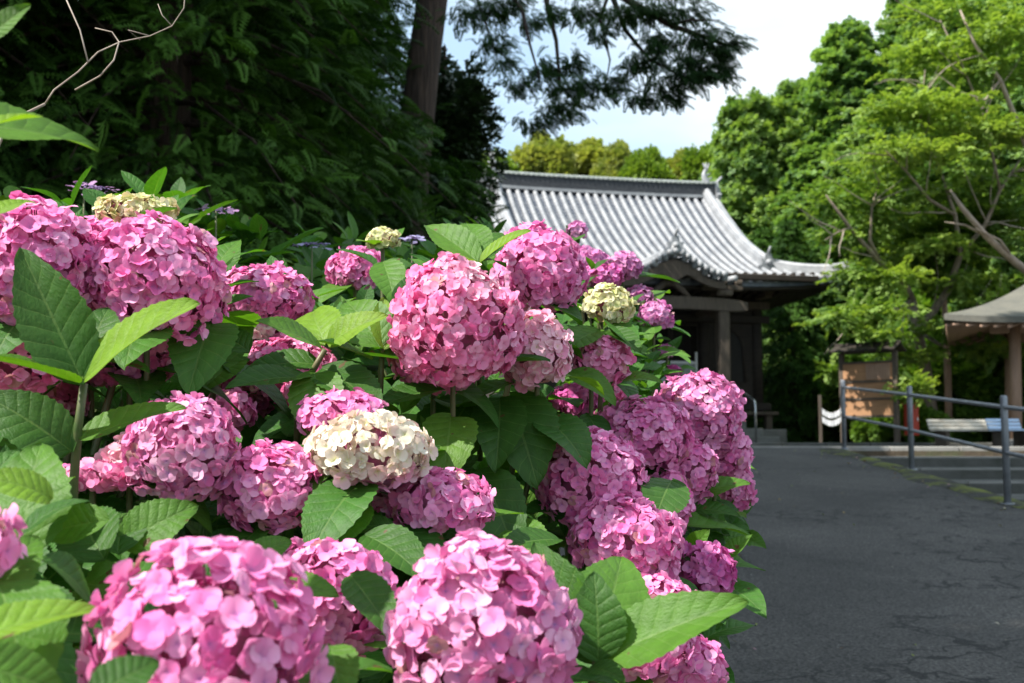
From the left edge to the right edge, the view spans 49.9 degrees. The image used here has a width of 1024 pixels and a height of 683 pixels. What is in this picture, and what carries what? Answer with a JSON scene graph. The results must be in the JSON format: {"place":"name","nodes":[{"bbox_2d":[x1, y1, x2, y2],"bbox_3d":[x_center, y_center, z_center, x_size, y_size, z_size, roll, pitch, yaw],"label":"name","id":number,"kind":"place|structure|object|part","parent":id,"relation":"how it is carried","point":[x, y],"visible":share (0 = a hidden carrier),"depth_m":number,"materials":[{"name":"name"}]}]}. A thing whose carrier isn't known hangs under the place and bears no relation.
{"place":"outdoors","nodes":[
{"label":"outdoors","id":0,"kind":"place"},
{"bbox_2d":[374,0,890,158],"label":"sky","id":1,"kind":"structure","parent":0,"point":[786,32],"materials":[{"name":"white"}]},
{"bbox_2d":[477,152,848,442],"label":"temple hall","id":2,"kind":"structure","parent":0,"point":[714,261],"depth_m":23.59,"materials":[{"name":"tile"}]},
{"bbox_2d":[642,328,669,371],"bbox_3d":[3.022,0.528,23.097,0.630,1.860,0.050,1,-5,-12],"label":"door","id":3,"kind":"structure","parent":2,"relation":"in","point":[668,329],"depth_m":23.19,"materials":[{"name":"brown wood"}]},
{"bbox_2d":[656,352,697,394],"bbox_3d":[3.385,0.830,22.771,0.960,1.240,0.050,1,-5,-12],"label":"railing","id":4,"kind":"object","parent":2,"relation":"on","point":[694,364],"visible":0.2,"depth_m":22.83,"materials":[{"name":"grey metal"}]},
{"bbox_2d":[670,323,698,370],"bbox_3d":[3.654,0.540,23.236,0.630,1.860,0.050,1,-5,-12],"label":"door","id":5,"kind":"structure","parent":2,"relation":"in","point":[682,324],"depth_m":23.29,"materials":[{"name":"brown wood"}]},
{"bbox_2d":[715,372,756,442],"bbox_3d":[4.474,1.297,22.047,0.067,1.543,1.560,2,-5,-19],"label":"stair handrail","id":6,"kind":"object","parent":2,"relation":"on","point":[755,411],"visible":0.41,"depth_m":21.30,"materials":[{"name":"silver metal"}]},
{"bbox_2d":[730,329,746,381],"bbox_3d":[4.664,0.287,23.380,0.681,1.132,0.070,1,-5,-12],"label":"bell window","id":7,"kind":"structure","parent":2,"relation":"in","point":[737,350],"depth_m":23.40,"materials":[{"name":"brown wood"}]},
{"bbox_2d":[560,448,1023,682],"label":"road","id":8,"kind":"structure","parent":0,"point":[944,592],"depth_m":5.97,"materials":[{"name":"grey asphalt"}]},
{"bbox_2d":[554,220,706,411],"bbox_3d":[0.290,0.477,3.059,0.489,1.575,1.264,0,-5,0],"label":"hydrangea shrub","id":9,"kind":"object","parent":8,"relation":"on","point":[618,268],"visible":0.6,"depth_m":2.90,"materials":[{"name":"pink plant"}]},
{"bbox_2d":[732,451,1023,655],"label":"fallen leaves","id":10,"kind":"object","parent":8,"relation":"on","point":[854,524],"visible":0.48,"depth_m":8.94,"materials":[{"name":"brown plant"}]},
{"bbox_2d":[819,448,1023,508],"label":"moss verge","id":11,"kind":"structure","parent":8,"relation":"on","point":[929,479],"depth_m":10.47,"materials":[{"name":"green plant"}]},
{"bbox_2d":[840,380,1023,504],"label":"handrail fence","id":12,"kind":"object","parent":8,"relation":"on","point":[1003,406],"visible":0.84,"depth_m":10.42,"materials":[{"name":"metal"}]},
{"bbox_2d":[851,451,1023,455],"bbox_3d":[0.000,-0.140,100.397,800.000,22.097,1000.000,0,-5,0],"label":"ground","id":13,"kind":"structure","parent":0,"point":[929,453],"depth_m":14.22,"materials":[{"name":"grey concrete"}]},
{"bbox_2d":[0,0,240,501],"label":"cypress tree","id":14,"kind":"object","parent":13,"relation":"on","point":[5,45],"visible":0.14,"depth_m":7.60,"materials":[{"name":"green plant"}]},
{"bbox_2d":[2,0,361,264],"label":"cypress tree","id":15,"kind":"object","parent":13,"relation":"on","point":[127,125],"visible":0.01,"depth_m":11.01,"materials":[{"name":"green plant"}]},
{"bbox_2d":[0,0,392,682],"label":"hydrangea shrub","id":16,"kind":"object","parent":13,"relation":"on","point":[110,572],"visible":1,"depth_m":1.15,"materials":[{"name":"pink plant"}]},
{"bbox_2d":[0,165,506,411],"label":"lacecap hydrangea","id":17,"kind":"object","parent":13,"relation":"on","point":[247,229],"visible":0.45,"depth_m":3.03,"materials":[{"name":"green plant"}]},
{"bbox_2d":[0,0,508,501],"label":"cypress tree","id":18,"kind":"object","parent":13,"relation":"on","point":[248,30],"visible":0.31,"depth_m":8.16,"materials":[{"name":"green plant"}]},
{"bbox_2d":[55,0,464,276],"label":"cypress tree","id":19,"kind":"object","parent":13,"relation":"on","point":[388,72],"visible":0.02,"depth_m":13.00,"materials":[{"name":"green plant"}]},
{"bbox_2d":[254,0,382,303],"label":"cypress tree","id":20,"kind":"object","parent":13,"relation":"on","point":[351,147],"visible":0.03,"depth_m":11.34,"materials":[{"name":"green plant"}]},
{"bbox_2d":[282,0,407,227],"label":"cypress tree","id":21,"kind":"object","parent":13,"relation":"on","point":[397,12],"depth_m":16.68,"materials":[{"name":"green plant"}]},
{"bbox_2d":[164,219,617,682],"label":"hydrangea shrub","id":22,"kind":"object","parent":13,"relation":"on","point":[409,529],"visible":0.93,"depth_m":1.46,"materials":[{"name":"pink plant"}]},
{"bbox_2d":[348,112,437,299],"bbox_3d":[-1.130,-0.188,10.668,1.583,4.138,1.562,1,-5,-11],"label":"cypress tree","id":23,"kind":"object","parent":13,"relation":"on","point":[417,183],"visible":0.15,"depth_m":10.67,"materials":[{"name":"green plant"}]},
{"bbox_2d":[397,42,510,259],"bbox_3d":[-0.912,-1.140,13.152,1.789,5.576,1.997,-1,-5,16],"label":"camellia tree","id":24,"kind":"object","parent":13,"relation":"on","point":[467,134],"visible":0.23,"depth_m":13.03,"materials":[{"name":"green plant"}]},
{"bbox_2d":[483,149,522,171],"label":"broadleaf tree","id":25,"kind":"object","parent":13,"relation":"on","point":[512,164],"depth_m":59.54,"materials":[{"name":"green plant"}]},
{"bbox_2d":[508,130,578,174],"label":"broadleaf tree","id":26,"kind":"object","parent":13,"relation":"on","point":[549,155],"visible":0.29,"depth_m":61.36,"materials":[{"name":"green plant"}]},
{"bbox_2d":[388,0,758,258],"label":"cypress tree","id":27,"kind":"object","parent":13,"relation":"on","point":[420,87],"visible":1,"depth_m":10.49,"materials":[{"name":"green plant"}]},
{"bbox_2d":[570,136,631,175],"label":"broadleaf tree","id":28,"kind":"object","parent":13,"relation":"on","point":[589,151],"visible":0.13,"depth_m":64.43,"materials":[{"name":"green plant"}]},
{"bbox_2d":[589,138,633,176],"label":"broadleaf tree","id":29,"kind":"object","parent":13,"relation":"on","point":[616,153],"visible":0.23,"depth_m":60.47,"materials":[{"name":"green plant"}]},
{"bbox_2d":[483,282,766,682],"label":"hydrangea shrub","id":30,"kind":"object","parent":13,"relation":"on","point":[648,509],"visible":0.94,"depth_m":1.67,"materials":[{"name":"pink plant"}]},
{"bbox_2d":[618,144,676,179],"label":"broadleaf tree","id":31,"kind":"object","parent":13,"relation":"on","point":[648,163],"visible":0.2,"depth_m":58.26,"materials":[{"name":"green plant"}]},
{"bbox_2d":[666,146,689,179],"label":"broadleaf tree","id":32,"kind":"object","parent":13,"relation":"on","point":[674,160],"visible":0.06,"depth_m":59.82,"materials":[{"name":"green plant"}]},
{"bbox_2d":[676,142,714,180],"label":"broadleaf tree","id":33,"kind":"object","parent":13,"relation":"on","point":[694,159],"visible":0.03,"depth_m":51.94,"materials":[{"name":"green plant"}]},
{"bbox_2d":[698,86,807,416],"bbox_3d":[7.861,-2.319,34.334,6.223,11.216,6.144,-1,-5,11],"label":"broadleaf tree","id":34,"kind":"object","parent":13,"relation":"on","point":[751,149],"visible":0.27,"depth_m":33.51,"materials":[{"name":"green plant"}]},
{"bbox_2d":[745,226,801,436],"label":"cypress tree","id":35,"kind":"object","parent":13,"relation":"on","point":[759,241],"visible":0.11,"depth_m":30.16,"materials":[{"name":"green plant"}]},
{"bbox_2d":[767,71,811,110],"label":"broadleaf tree","id":36,"kind":"object","parent":13,"relation":"on","point":[786,86],"visible":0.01,"depth_m":36.03,"materials":[{"name":"green plant"}]},
{"bbox_2d":[747,142,838,434],"bbox_3d":[8.625,-1.313,30.221,5.500,8.483,5.375,2,-5,-21],"label":"broadleaf tree","id":37,"kind":"object","parent":13,"relation":"on","point":[806,166],"visible":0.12,"depth_m":29.99,"materials":[{"name":"green plant"}]},
{"bbox_2d":[749,217,840,442],"bbox_3d":[6.904,0.156,26.855,2.430,6.436,2.462,4,-6,-37],"label":"cypress tree","id":38,"kind":"object","parent":13,"relation":"on","point":[793,342],"visible":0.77,"depth_m":26.57,"materials":[{"name":"green plant"}]},
{"bbox_2d":[788,212,860,442],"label":"cypress tree","id":39,"kind":"object","parent":13,"relation":"on","point":[817,251],"visible":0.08,"depth_m":27.34,"materials":[{"name":"green plant"}]},
{"bbox_2d":[783,15,899,176],"bbox_3d":[10.250,-3.651,33.384,6.222,12.764,6.366,0,-5,0],"label":"broadleaf tree","id":40,"kind":"object","parent":13,"relation":"on","point":[834,84],"visible":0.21,"depth_m":33.06,"materials":[{"name":"green plant"}]},
{"bbox_2d":[778,115,925,431],"bbox_3d":[9.360,-1.542,27.832,5.219,8.526,5.287,1,-5,-9],"label":"broadleaf tree","id":41,"kind":"object","parent":13,"relation":"on","point":[829,297],"visible":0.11,"depth_m":27.06,"materials":[{"name":"green plant"}]},
{"bbox_2d":[750,443,991,445],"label":"kerb","id":42,"kind":"structure","parent":13,"relation":"on","point":[849,444],"depth_m":18.71,"materials":[{"name":"concrete"}]},
{"bbox_2d":[750,446,1023,450],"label":"kerb","id":43,"kind":"structure","parent":13,"relation":"on","point":[920,448],"depth_m":14.24,"materials":[{"name":"concrete"}]},
{"bbox_2d":[771,0,1023,410],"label":"maple tree","id":44,"kind":"object","parent":13,"relation":"on","point":[923,112],"visible":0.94,"depth_m":20.37,"materials":[{"name":"green plant"}]},
{"bbox_2d":[874,0,923,100],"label":"broadleaf tree","id":45,"kind":"object","parent":13,"relation":"on","point":[887,39],"visible":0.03,"depth_m":34.72,"materials":[{"name":"green plant"}]},
{"bbox_2d":[877,115,1004,328],"bbox_3d":[10.612,-1.524,26.766,4.968,8.300,4.855,0,-5,2],"label":"broadleaf tree","id":46,"kind":"object","parent":13,"relation":"on","point":[945,170],"visible":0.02,"depth_m":26.30,"materials":[{"name":"green plant"}]},
{"bbox_2d":[868,456,1023,501],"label":"steps","id":47,"kind":"structure","parent":13,"relation":"on","point":[964,477],"depth_m":11.53,"materials":[{"name":"concrete"}]},
{"bbox_2d":[878,457,1023,482],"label":"step edging","id":48,"kind":"object","parent":47,"relation":"on","point":[964,468],"visible":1,"depth_m":11.53,"materials":[{"name":"concrete"}]},
{"bbox_2d":[894,0,1023,123],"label":"broadleaf tree","id":49,"kind":"object","parent":13,"relation":"on","point":[908,39],"visible":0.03,"depth_m":30.70,"materials":[{"name":"green plant"}]},
{"bbox_2d":[919,110,1023,316],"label":"broadleaf tree","id":50,"kind":"object","parent":13,"relation":"on","point":[999,267],"visible":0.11,"depth_m":24.51,"materials":[{"name":"green plant"}]},
{"bbox_2d":[935,10,1023,273],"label":"bare tree","id":51,"kind":"object","parent":13,"relation":"on","point":[1008,256],"visible":0.94,"depth_m":19.87,"materials":[{"name":"brown plant"}]},
{"bbox_2d":[980,343,1023,442],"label":"shrub","id":52,"kind":"object","parent":13,"relation":"on","point":[1001,362],"visible":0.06,"depth_m":21.77,"materials":[{"name":"green plant"}]},
{"bbox_2d":[987,0,1023,119],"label":"broadleaf tree","id":53,"kind":"object","parent":13,"relation":"on","point":[1017,98],"visible":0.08,"depth_m":28.39,"materials":[{"name":"green plant"}]},
{"label":"plaza","id":54,"kind":"structure","parent":0,"visible":0},
{"bbox_2d":[818,395,841,442],"bbox_3d":[5.680,1.401,19.550,0.445,0.900,0.049,0,-5,0],"label":"fortune paper rack","id":55,"kind":"object","parent":54,"relation":"on","point":[829,415],"visible":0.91,"depth_m":19.54,"materials":[{"name":"white paper"}]},
{"bbox_2d":[815,318,911,442],"bbox_3d":[8.113,1.024,24.499,2.832,3.169,2.908,2,-5,-22],"label":"shrub","id":56,"kind":"object","parent":54,"relation":"on","point":[830,394],"visible":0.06,"depth_m":24.24,"materials":[{"name":"green plant"}]},
{"bbox_2d":[829,340,906,442],"bbox_3d":[6.354,0.927,19.594,1.227,1.831,0.573,-5,-7,42],"label":"signboard","id":57,"kind":"object","parent":54,"relation":"on","point":[878,375],"visible":0.79,"depth_m":19.53,"materials":[{"name":"brown wood"}]},
{"bbox_2d":[850,417,893,442],"bbox_3d":[6.833,1.636,20.839,0.842,0.917,0.820,1,-5,-13],"label":"shrub","id":58,"kind":"object","parent":54,"relation":"on","point":[862,432],"visible":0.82,"depth_m":20.65,"materials":[{"name":"green plant"}]},
{"bbox_2d":[850,278,969,429],"bbox_3d":[9.696,0.714,26.484,3.980,4.337,3.876,0,-5,-4],"label":"shrub","id":59,"kind":"object","parent":54,"relation":"on","point":[924,302],"visible":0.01,"depth_m":25.16,"materials":[{"name":"green plant"}]},
{"bbox_2d":[901,402,918,435],"bbox_3d":[7.100,1.468,19.547,0.250,0.765,0.230,1,-5,-10],"label":"red cabinet","id":60,"kind":"object","parent":54,"relation":"on","point":[916,418],"visible":0.35,"depth_m":19.48,"materials":[{"name":"paint"}]},
{"bbox_3d":[7.107,1.371,19.445,0.150,0.480,0.025,1,-5,-10],"label":"door","id":61,"kind":"part","parent":60,"relation":"part of","materials":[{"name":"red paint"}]},
{"bbox_2d":[884,333,964,442],"bbox_3d":[8.868,1.050,23.224,2.602,2.836,2.534,0,-5,5],"label":"shrub","id":62,"kind":"object","parent":54,"relation":"on","point":[938,371],"visible":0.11,"depth_m":22.51,"materials":[{"name":"green plant"}]},
{"bbox_2d":[904,400,954,442],"bbox_3d":[7.643,1.534,20.081,0.894,1.001,0.918,-1,-5,14],"label":"shrub","id":63,"kind":"object","parent":54,"relation":"on","point":[925,412],"visible":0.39,"depth_m":19.88,"materials":[{"name":"green plant"}]},
{"bbox_2d":[872,200,1023,418],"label":"slim tree","id":64,"kind":"object","parent":54,"relation":"on","point":[947,266],"visible":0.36,"depth_m":21.67,"materials":[{"name":"green plant"}]},
{"bbox_2d":[915,329,1004,442],"bbox_3d":[9.837,0.939,22.747,2.683,3.002,2.755,-3,-6,32],"label":"shrub","id":65,"kind":"object","parent":54,"relation":"on","point":[977,384],"visible":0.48,"depth_m":21.87,"materials":[{"name":"green plant"}]},
{"bbox_2d":[926,419,998,445],"bbox_3d":[7.491,1.493,17.992,1.250,0.443,0.494,1,-5,-8],"label":"bench","id":66,"kind":"object","parent":54,"relation":"on","point":[968,424],"visible":0.58,"depth_m":18.15,"materials":[{"name":"white paint"}]},
{"bbox_2d":[944,285,1023,445],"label":"pavilion","id":67,"kind":"structure","parent":54,"relation":"on","point":[1004,316],"depth_m":18.56,"materials":[{"name":"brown wood"}]},
{"bbox_2d":[985,419,1023,445],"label":"bench","id":68,"kind":"object","parent":54,"relation":"on","point":[1018,435],"visible":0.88,"depth_m":17.27,"materials":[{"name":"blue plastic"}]}
]}

